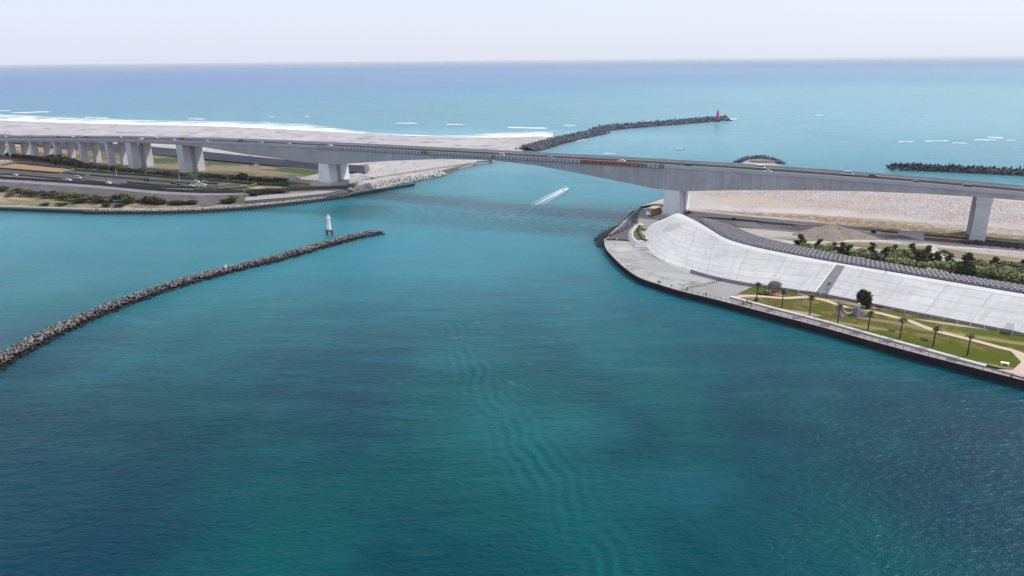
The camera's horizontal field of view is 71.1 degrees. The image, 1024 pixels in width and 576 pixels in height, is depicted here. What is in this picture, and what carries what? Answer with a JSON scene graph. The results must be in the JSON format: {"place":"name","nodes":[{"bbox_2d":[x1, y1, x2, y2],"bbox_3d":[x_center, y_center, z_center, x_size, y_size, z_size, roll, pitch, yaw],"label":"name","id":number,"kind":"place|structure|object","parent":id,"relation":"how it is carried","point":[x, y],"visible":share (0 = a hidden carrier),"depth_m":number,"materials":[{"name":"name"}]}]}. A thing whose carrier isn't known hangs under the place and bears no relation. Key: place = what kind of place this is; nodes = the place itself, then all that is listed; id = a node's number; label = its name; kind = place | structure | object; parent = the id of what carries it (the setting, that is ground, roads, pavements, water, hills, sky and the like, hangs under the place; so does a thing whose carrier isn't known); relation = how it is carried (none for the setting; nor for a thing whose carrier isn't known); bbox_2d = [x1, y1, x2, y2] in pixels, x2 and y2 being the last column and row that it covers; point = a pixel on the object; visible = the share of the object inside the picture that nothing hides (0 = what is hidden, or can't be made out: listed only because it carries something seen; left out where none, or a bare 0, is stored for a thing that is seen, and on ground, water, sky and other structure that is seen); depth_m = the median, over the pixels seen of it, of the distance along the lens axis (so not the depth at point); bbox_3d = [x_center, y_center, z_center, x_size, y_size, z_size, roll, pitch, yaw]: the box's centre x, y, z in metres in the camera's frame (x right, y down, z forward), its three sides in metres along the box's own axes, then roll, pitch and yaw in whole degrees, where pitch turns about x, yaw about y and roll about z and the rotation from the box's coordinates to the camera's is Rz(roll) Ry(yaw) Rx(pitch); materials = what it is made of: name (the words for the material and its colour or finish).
{"place":"outdoors","nodes":[
{"label":"outdoors","id":0,"kind":"place"},
{"bbox_2d":[0,169,239,188],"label":"car park","id":1,"kind":"structure","parent":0,"point":[64,176],"depth_m":545.66,"materials":[{"name":"asphalt"}]},
{"bbox_2d":[0,167,59,173],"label":"hedge","id":2,"kind":"object","parent":1,"relation":"on","point":[30,170],"visible":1,"depth_m":579.91,"materials":[{"name":"green plant"}]},
{"bbox_2d":[18,174,61,178],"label":"hedge","id":3,"kind":"object","parent":1,"relation":"on","point":[39,176],"visible":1,"depth_m":548.61,"materials":[{"name":"green plant"}]},
{"bbox_2d":[90,174,143,179],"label":"hedge","id":4,"kind":"object","parent":1,"relation":"on","point":[117,177],"visible":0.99,"depth_m":543.84,"materials":[{"name":"green plant"}]},
{"bbox_2d":[74,169,231,181],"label":"hedge","id":5,"kind":"object","parent":1,"relation":"on","point":[163,176],"visible":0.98,"depth_m":546.91,"materials":[{"name":"green plant"}]},
{"bbox_2d":[127,181,185,185],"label":"hedge","id":6,"kind":"object","parent":1,"relation":"on","point":[131,182],"visible":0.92,"depth_m":508.50,"materials":[{"name":"green plant"}]},
{"bbox_2d":[120,183,217,187],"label":"hedge","id":7,"kind":"object","parent":1,"relation":"on","point":[169,186],"visible":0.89,"depth_m":496.55,"materials":[{"name":"green plant"}]},
{"bbox_2d":[194,183,256,189],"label":"hedge","id":8,"kind":"object","parent":1,"relation":"on","point":[240,187],"visible":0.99,"depth_m":489.78,"materials":[{"name":"green plant"}]},
{"bbox_2d":[232,180,287,185],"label":"hedge","id":9,"kind":"object","parent":1,"relation":"on","point":[258,183],"visible":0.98,"depth_m":507.19,"materials":[{"name":"green plant"}]},
{"bbox_2d":[0,145,358,210],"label":"rough field","id":10,"kind":"structure","parent":0,"point":[165,163],"depth_m":555.51,"materials":[{"name":"green plant"}]},
{"bbox_2d":[0,163,68,171],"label":"brown lawn","id":11,"kind":"structure","parent":10,"relation":"on","point":[27,167],"depth_m":601.66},
{"bbox_2d":[1,162,74,168],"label":"hedge","id":12,"kind":"object","parent":11,"relation":"on","point":[36,164],"visible":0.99,"depth_m":615.25,"materials":[{"name":"green plant"}]},
{"bbox_2d":[0,176,243,204],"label":"road","id":13,"kind":"structure","parent":10,"relation":"on","point":[207,197],"depth_m":476.32,"materials":[{"name":"asphalt"}]},
{"bbox_2d":[0,160,302,180],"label":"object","id":14,"kind":"object","parent":10,"relation":"on","point":[287,177],"visible":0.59,"depth_m":531.88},
{"bbox_2d":[235,172,248,180],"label":"shrub","id":15,"kind":"object","parent":10,"relation":"on","point":[241,176],"visible":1,"depth_m":519.35,"materials":[{"name":"green plant"}]},
{"bbox_2d":[244,185,352,191],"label":"retaining wall","id":16,"kind":"structure","parent":10,"relation":"on","point":[319,188],"depth_m":486.14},
{"bbox_2d":[0,122,511,148],"bbox_3d":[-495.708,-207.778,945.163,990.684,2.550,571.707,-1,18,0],"label":"beach","id":17,"kind":"structure","parent":0,"point":[45,129],"depth_m":877.06,"materials":[{"name":"sand"}]},
{"bbox_2d":[0,115,552,136],"bbox_3d":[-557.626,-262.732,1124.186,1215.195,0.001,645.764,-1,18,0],"label":"surf foam","id":18,"kind":"object","parent":17,"relation":"on","point":[231,124],"visible":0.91,"depth_m":1039.57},
{"bbox_2d":[0,120,549,195],"bbox_3d":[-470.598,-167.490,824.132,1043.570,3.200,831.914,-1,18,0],"label":"shore ground","id":19,"kind":"structure","parent":0,"point":[517,142],"depth_m":791.02,"materials":[{"name":"sand"}]},
{"bbox_2d":[0,205,96,210],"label":"quay wall","id":20,"kind":"structure","parent":19,"relation":"on","point":[50,208],"depth_m":434.25,"materials":[{"name":"concrete"}]},
{"bbox_2d":[0,208,82,212],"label":"tide mark strip","id":21,"kind":"object","parent":20,"relation":"attached to","point":[41,210],"visible":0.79,"depth_m":434.59,"materials":[{"name":"concrete"}]},
{"bbox_2d":[67,193,88,198],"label":"bush","id":22,"kind":"object","parent":19,"relation":"on","point":[72,196],"visible":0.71,"depth_m":450.18,"materials":[{"name":"green plant"}]},
{"bbox_2d":[108,193,128,199],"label":"bush","id":23,"kind":"object","parent":19,"relation":"on","point":[115,197],"visible":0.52,"depth_m":447.53,"materials":[{"name":"green plant"}]},
{"bbox_2d":[119,194,135,202],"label":"bush","id":24,"kind":"object","parent":19,"relation":"on","point":[126,198],"visible":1,"depth_m":443.73,"materials":[{"name":"green plant"}]},
{"bbox_2d":[146,197,161,203],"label":"bush","id":25,"kind":"object","parent":19,"relation":"on","point":[153,200],"visible":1,"depth_m":439.30,"materials":[{"name":"green plant"}]},
{"bbox_2d":[0,133,369,173],"bbox_3d":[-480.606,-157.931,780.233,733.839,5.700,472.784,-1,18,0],"label":"sea dike","id":26,"kind":"structure","parent":19,"relation":"on","point":[242,158],"depth_m":637.93,"materials":[{"name":"concrete"}]},
{"bbox_2d":[347,169,446,191],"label":"tetrapods","id":27,"kind":"object","parent":19,"relation":"on","point":[418,176],"visible":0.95,"depth_m":524.45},
{"bbox_2d":[442,160,492,172],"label":"shore wall","id":28,"kind":"structure","parent":19,"relation":"on","point":[456,168],"depth_m":591.54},
{"bbox_2d":[0,135,1023,240],"bbox_3d":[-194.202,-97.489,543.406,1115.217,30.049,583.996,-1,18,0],"label":"bridge","id":29,"kind":"structure","parent":19,"relation":"on","point":[675,180],"depth_m":414.88,"materials":[{"name":"concrete"}]},
{"bbox_2d":[245,189,347,200],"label":"terrace","id":30,"kind":"structure","parent":0,"point":[271,196],"depth_m":466.39,"materials":[{"name":"concrete"}]},
{"bbox_2d":[244,190,345,203],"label":"terrace steps","id":31,"kind":"structure","parent":30,"relation":"on","point":[294,198],"depth_m":453.71,"materials":[{"name":"concrete"}]},
{"bbox_2d":[288,159,475,184],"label":"sand track","id":32,"kind":"structure","parent":0,"point":[396,169],"depth_m":580.53,"materials":[{"name":"sand"}]},
{"bbox_2d":[349,173,374,176],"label":"sand heap","id":33,"kind":"object","parent":32,"relation":"on","point":[357,175],"visible":0.94,"depth_m":539.49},
{"bbox_2d":[0,56,1023,575],"bbox_3d":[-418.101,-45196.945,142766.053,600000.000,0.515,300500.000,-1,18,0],"label":"water","id":34,"kind":"structure","parent":0,"point":[502,368],"depth_m":204.63,"materials":[{"name":"liquid"}]},
{"bbox_2d":[0,237,357,362],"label":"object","id":35,"kind":"object","parent":34,"relation":"in","point":[122,305],"visible":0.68,"depth_m":280.30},
{"bbox_2d":[82,183,415,213],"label":"piled sea wall","id":36,"kind":"structure","parent":34,"relation":"in","point":[246,208],"depth_m":435.50,"materials":[{"name":"concrete"}]},
{"bbox_2d":[97,196,329,210],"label":"tetrapods","id":37,"kind":"object","parent":36,"relation":"on","point":[166,209],"visible":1,"depth_m":428.99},
{"bbox_2d":[155,229,384,287],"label":"tetrapods","id":38,"kind":"object","parent":34,"relation":"in","point":[265,259],"visible":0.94,"depth_m":319.99,"materials":[{"name":"concrete"}]},
{"bbox_2d":[324,215,333,234],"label":"white beacon","id":39,"kind":"object","parent":34,"relation":"in","point":[329,228],"visible":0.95,"depth_m":368.91,"materials":[{"name":"paint"}]},
{"bbox_2d":[0,110,1011,153],"bbox_3d":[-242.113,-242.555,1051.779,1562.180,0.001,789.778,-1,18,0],"label":"breaker foam","id":40,"kind":"object","parent":34,"relation":"on","point":[463,124],"visible":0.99,"depth_m":974.30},
{"bbox_2d":[515,128,610,150],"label":"tetrapods","id":41,"kind":"object","parent":34,"relation":"in","point":[539,144],"visible":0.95,"depth_m":772.53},
{"bbox_2d":[594,237,606,247],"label":"tetrapods","id":42,"kind":"object","parent":34,"relation":"in","point":[600,241],"visible":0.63,"depth_m":348.07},
{"bbox_2d":[594,209,640,238],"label":"tetrapods","id":43,"kind":"object","parent":34,"relation":"in","point":[606,234],"visible":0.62,"depth_m":367.83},
{"bbox_2d":[588,114,732,131],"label":"tetrapods","id":44,"kind":"object","parent":34,"relation":"in","point":[664,123],"visible":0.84,"depth_m":964.94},
{"bbox_2d":[731,154,786,163],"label":"tetrapods","id":45,"kind":"object","parent":34,"relation":"in","point":[746,158],"visible":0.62,"depth_m":618.57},
{"bbox_2d":[886,162,1023,175],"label":"tetrapods","id":46,"kind":"object","parent":34,"relation":"in","point":[892,166],"visible":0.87,"depth_m":555.62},
{"bbox_2d":[901,167,1023,174],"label":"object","id":47,"kind":"object","parent":34,"relation":"in","point":[974,168],"visible":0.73,"depth_m":547.32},
{"bbox_2d":[0,0,1023,65],"label":"sky","id":48,"kind":"structure","parent":0,"point":[32,32],"materials":[{"name":"white"}]},
{"bbox_2d":[607,211,639,238],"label":"dark rubble ground","id":49,"kind":"structure","parent":0,"point":[622,235],"depth_m":365.52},
{"bbox_2d":[651,206,661,216],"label":"brown bank","id":50,"kind":"structure","parent":0,"point":[656,211],"depth_m":405.28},
{"bbox_2d":[688,214,880,233],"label":"dirt track","id":51,"kind":"structure","parent":0,"point":[785,222],"depth_m":380.86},
{"bbox_2d":[607,160,1023,377],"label":"shore ground","id":52,"kind":"structure","parent":0,"point":[659,216],"depth_m":385.69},
{"bbox_2d":[637,211,659,230],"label":"grey roadway","id":53,"kind":"structure","parent":52,"relation":"on","point":[647,221],"depth_m":382.98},
{"bbox_2d":[605,231,748,302],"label":"platform","id":54,"kind":"structure","parent":52,"relation":"on","point":[639,262],"depth_m":297.42,"materials":[{"name":"concrete"}]},
{"bbox_2d":[629,223,647,247],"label":"stepped planter","id":55,"kind":"object","parent":54,"relation":"on","point":[636,241],"visible":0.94,"depth_m":343.91,"materials":[{"name":"white concrete"}]},
{"bbox_2d":[647,251,750,287],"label":"pale walk","id":56,"kind":"structure","parent":54,"relation":"on","point":[699,275],"depth_m":285.83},
{"bbox_2d":[688,282,746,299],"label":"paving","id":57,"kind":"structure","parent":54,"relation":"on","point":[723,290],"depth_m":268.53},
{"bbox_2d":[604,245,1023,388],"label":"promenade wall","id":58,"kind":"structure","parent":52,"relation":"on","point":[919,357],"depth_m":227.53,"materials":[{"name":"black concrete"}]},
{"bbox_2d":[604,239,1023,380],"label":"quay coping","id":59,"kind":"object","parent":58,"relation":"on","point":[812,324],"visible":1,"depth_m":231.73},
{"bbox_2d":[681,288,1023,378],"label":"railing","id":60,"kind":"object","parent":59,"relation":"on","point":[864,336],"visible":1,"depth_m":219.13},
{"bbox_2d":[643,213,1023,335],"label":"levee","id":61,"kind":"structure","parent":52,"relation":"on","point":[681,241],"depth_m":270.27,"materials":[{"name":"concrete"}]},
{"bbox_2d":[699,218,835,253],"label":"frame blocks","id":62,"kind":"structure","parent":61,"relation":"on","point":[730,232],"depth_m":329.21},
{"bbox_2d":[816,265,844,293],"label":"stairway","id":63,"kind":"object","parent":61,"relation":"on","point":[834,274],"visible":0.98,"depth_m":268.31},
{"bbox_2d":[1004,323,1014,330],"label":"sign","id":64,"kind":"object","parent":61,"relation":"on","point":[1009,326],"visible":1,"depth_m":223.02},
{"bbox_2d":[652,216,1023,285],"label":"works yard","id":65,"kind":"structure","parent":52,"relation":"on","point":[778,232],"depth_m":331.54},
{"bbox_2d":[736,221,761,227],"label":"concrete pad","id":66,"kind":"object","parent":65,"relation":"on","point":[749,224],"visible":1,"depth_m":372.14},
{"bbox_2d":[793,234,806,245],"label":"pine tree","id":67,"kind":"object","parent":65,"relation":"on","point":[802,240],"visible":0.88,"depth_m":321.59,"materials":[{"name":"green plant"}]},
{"bbox_2d":[814,244,833,251],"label":"shrubby tree","id":68,"kind":"object","parent":65,"relation":"on","point":[828,247],"visible":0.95,"depth_m":312.08,"materials":[{"name":"green plant"}]},
{"bbox_2d":[791,224,888,241],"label":"earth mound","id":69,"kind":"object","parent":65,"relation":"on","point":[830,233],"visible":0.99,"depth_m":342.94,"materials":[{"name":"soil"}]},
{"bbox_2d":[836,242,847,254],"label":"pine tree","id":70,"kind":"object","parent":65,"relation":"on","point":[842,247],"visible":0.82,"depth_m":305.76,"materials":[{"name":"green plant"}]},
{"bbox_2d":[849,248,865,257],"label":"shrubby tree","id":71,"kind":"object","parent":65,"relation":"on","point":[855,253],"visible":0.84,"depth_m":303.08,"materials":[{"name":"green plant"}]},
{"bbox_2d":[866,242,877,253],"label":"pine tree","id":72,"kind":"object","parent":65,"relation":"on","point":[873,247],"visible":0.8,"depth_m":309.02,"materials":[{"name":"green plant"}]},
{"bbox_2d":[861,251,885,259],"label":"shrubby tree","id":73,"kind":"object","parent":65,"relation":"on","point":[865,254],"visible":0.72,"depth_m":298.62,"materials":[{"name":"green plant"}]},
{"bbox_2d":[870,253,885,261],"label":"shrubby tree","id":74,"kind":"object","parent":65,"relation":"on","point":[875,257],"visible":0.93,"depth_m":296.40,"materials":[{"name":"green plant"}]},
{"bbox_2d":[880,246,889,262],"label":"pine tree","id":75,"kind":"object","parent":65,"relation":"on","point":[885,250],"visible":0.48,"depth_m":299.61,"materials":[{"name":"green plant"}]},
{"bbox_2d":[884,253,900,264],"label":"shrubby tree","id":76,"kind":"object","parent":65,"relation":"on","point":[892,258],"visible":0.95,"depth_m":291.74,"materials":[{"name":"green plant"}]},
{"bbox_2d":[887,246,906,257],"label":"shrubby tree","id":77,"kind":"object","parent":65,"relation":"on","point":[898,252],"visible":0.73,"depth_m":298.81,"materials":[{"name":"green plant"}]},
{"bbox_2d":[899,249,914,258],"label":"shrubby tree","id":78,"kind":"object","parent":65,"relation":"on","point":[908,253],"visible":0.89,"depth_m":297.30,"materials":[{"name":"green plant"}]},
{"bbox_2d":[897,229,923,240],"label":"shed pad","id":79,"kind":"object","parent":65,"relation":"on","point":[911,234],"visible":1,"depth_m":348.10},
{"bbox_2d":[905,259,928,269],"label":"shrubby tree","id":80,"kind":"object","parent":65,"relation":"on","point":[915,262],"visible":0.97,"depth_m":285.98,"materials":[{"name":"green plant"}]},
{"bbox_2d":[914,250,930,264],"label":"pine tree","id":81,"kind":"object","parent":65,"relation":"on","point":[924,255],"visible":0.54,"depth_m":288.93,"materials":[{"name":"green plant"}]},
{"bbox_2d":[923,245,933,259],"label":"pine tree","id":82,"kind":"object","parent":65,"relation":"on","point":[928,249],"visible":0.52,"depth_m":297.29,"materials":[{"name":"green plant"}]},
{"bbox_2d":[930,250,943,261],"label":"pine tree","id":83,"kind":"object","parent":65,"relation":"on","point":[937,257],"visible":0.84,"depth_m":295.27,"materials":[{"name":"green plant"}]},
{"bbox_2d":[944,253,956,262],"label":"pine tree","id":84,"kind":"object","parent":65,"relation":"on","point":[948,258],"visible":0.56,"depth_m":290.72,"materials":[{"name":"green plant"}]},
{"bbox_2d":[940,263,961,273],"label":"shrubby tree","id":85,"kind":"object","parent":65,"relation":"on","point":[950,267],"visible":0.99,"depth_m":280.19,"materials":[{"name":"green plant"}]},
{"bbox_2d":[953,261,964,275],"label":"pine tree","id":86,"kind":"object","parent":65,"relation":"on","point":[959,271],"visible":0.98,"depth_m":278.70,"materials":[{"name":"green plant"}]},
{"bbox_2d":[959,254,969,269],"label":"pine tree","id":87,"kind":"object","parent":65,"relation":"on","point":[965,258],"visible":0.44,"depth_m":282.57,"materials":[{"name":"green plant"}]},
{"bbox_2d":[962,260,977,275],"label":"pine tree","id":88,"kind":"object","parent":65,"relation":"on","point":[968,271],"visible":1,"depth_m":276.99,"materials":[{"name":"green plant"}]},
{"bbox_2d":[973,265,987,277],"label":"shrubby tree","id":89,"kind":"object","parent":65,"relation":"on","point":[978,268],"visible":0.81,"depth_m":275.36,"materials":[{"name":"green plant"}]},
{"bbox_2d":[977,260,996,268],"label":"shrubby tree","id":90,"kind":"object","parent":65,"relation":"on","point":[983,264],"visible":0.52,"depth_m":281.46,"materials":[{"name":"green plant"}]},
{"bbox_2d":[959,238,1023,249],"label":"tetrapods","id":91,"kind":"object","parent":65,"relation":"on","point":[990,243],"visible":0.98,"depth_m":327.13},
{"bbox_2d":[980,267,1003,279],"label":"shrubby tree","id":92,"kind":"object","parent":65,"relation":"on","point":[987,274],"visible":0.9,"depth_m":272.18,"materials":[{"name":"green plant"}]},
{"bbox_2d":[990,268,1017,280],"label":"shrubby tree","id":93,"kind":"object","parent":65,"relation":"on","point":[1003,274],"visible":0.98,"depth_m":268.92,"materials":[{"name":"green plant"}]},
{"bbox_2d":[998,260,1014,266],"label":"shrubby tree","id":94,"kind":"object","parent":65,"relation":"on","point":[1006,263],"visible":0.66,"depth_m":283.43,"materials":[{"name":"green plant"}]},
{"bbox_2d":[1006,270,1023,283],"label":"shrubby tree","id":95,"kind":"object","parent":65,"relation":"on","point":[1014,278],"visible":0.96,"depth_m":266.44,"materials":[{"name":"green plant"}]},
{"bbox_2d":[730,299,1023,379],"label":"promenade","id":96,"kind":"structure","parent":52,"relation":"on","point":[830,327],"depth_m":225.12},
{"bbox_2d":[729,296,986,366],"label":"stone bench step","id":97,"kind":"object","parent":96,"relation":"on","point":[932,351],"visible":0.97,"depth_m":224.79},
{"bbox_2d":[640,163,1023,243],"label":"beach","id":98,"kind":"structure","parent":0,"point":[938,215],"depth_m":403.30,"materials":[{"name":"sand"}]},
{"bbox_2d":[735,295,1019,351],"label":"park path","id":99,"kind":"structure","parent":0,"point":[928,328],"depth_m":237.53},
{"bbox_2d":[734,286,1023,369],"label":"lawn","id":100,"kind":"structure","parent":0,"point":[914,334],"depth_m":226.81,"materials":[{"name":"plant"}]},
{"bbox_2d":[766,281,783,296],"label":"gazebo","id":101,"kind":"object","parent":100,"relation":"on","point":[775,284],"visible":0.96,"depth_m":261.87,"materials":[{"name":"tile"}]},
{"bbox_2d":[835,303,843,322],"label":"palm tree","id":102,"kind":"object","parent":100,"relation":"on","point":[839,306],"visible":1,"depth_m":231.96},
{"bbox_2d":[833,303,866,317],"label":"play fort","id":103,"kind":"structure","parent":100,"relation":"on","point":[856,312],"depth_m":238.86,"materials":[{"name":"concrete"}]},
{"bbox_2d":[856,288,873,307],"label":"round tree","id":104,"kind":"object","parent":100,"relation":"on","point":[864,296],"visible":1,"depth_m":244.38,"materials":[{"name":"green plant"}]},
{"bbox_2d":[867,308,875,329],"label":"palm tree","id":105,"kind":"object","parent":100,"relation":"on","point":[870,314],"visible":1,"depth_m":224.97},
{"bbox_2d":[897,315,908,337],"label":"palm tree","id":106,"kind":"object","parent":100,"relation":"on","point":[903,319],"visible":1,"depth_m":218.48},
{"bbox_2d":[932,322,942,346],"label":"palm tree","id":107,"kind":"object","parent":100,"relation":"on","point":[936,328],"visible":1,"depth_m":211.74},
{"bbox_2d":[964,332,977,355],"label":"palm tree","id":108,"kind":"object","parent":100,"relation":"on","point":[971,336],"visible":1,"depth_m":204.91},
{"bbox_2d":[781,240,1023,252],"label":"yard track","id":109,"kind":"structure","parent":0,"point":[912,241],"depth_m":333.28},
{"bbox_2d":[921,242,945,260],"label":"yard path","id":110,"kind":"structure","parent":0,"point":[934,249],"depth_m":322.25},
{"bbox_2d":[996,351,1023,376],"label":"plaza","id":111,"kind":"structure","parent":0,"point":[1018,370],"depth_m":197.90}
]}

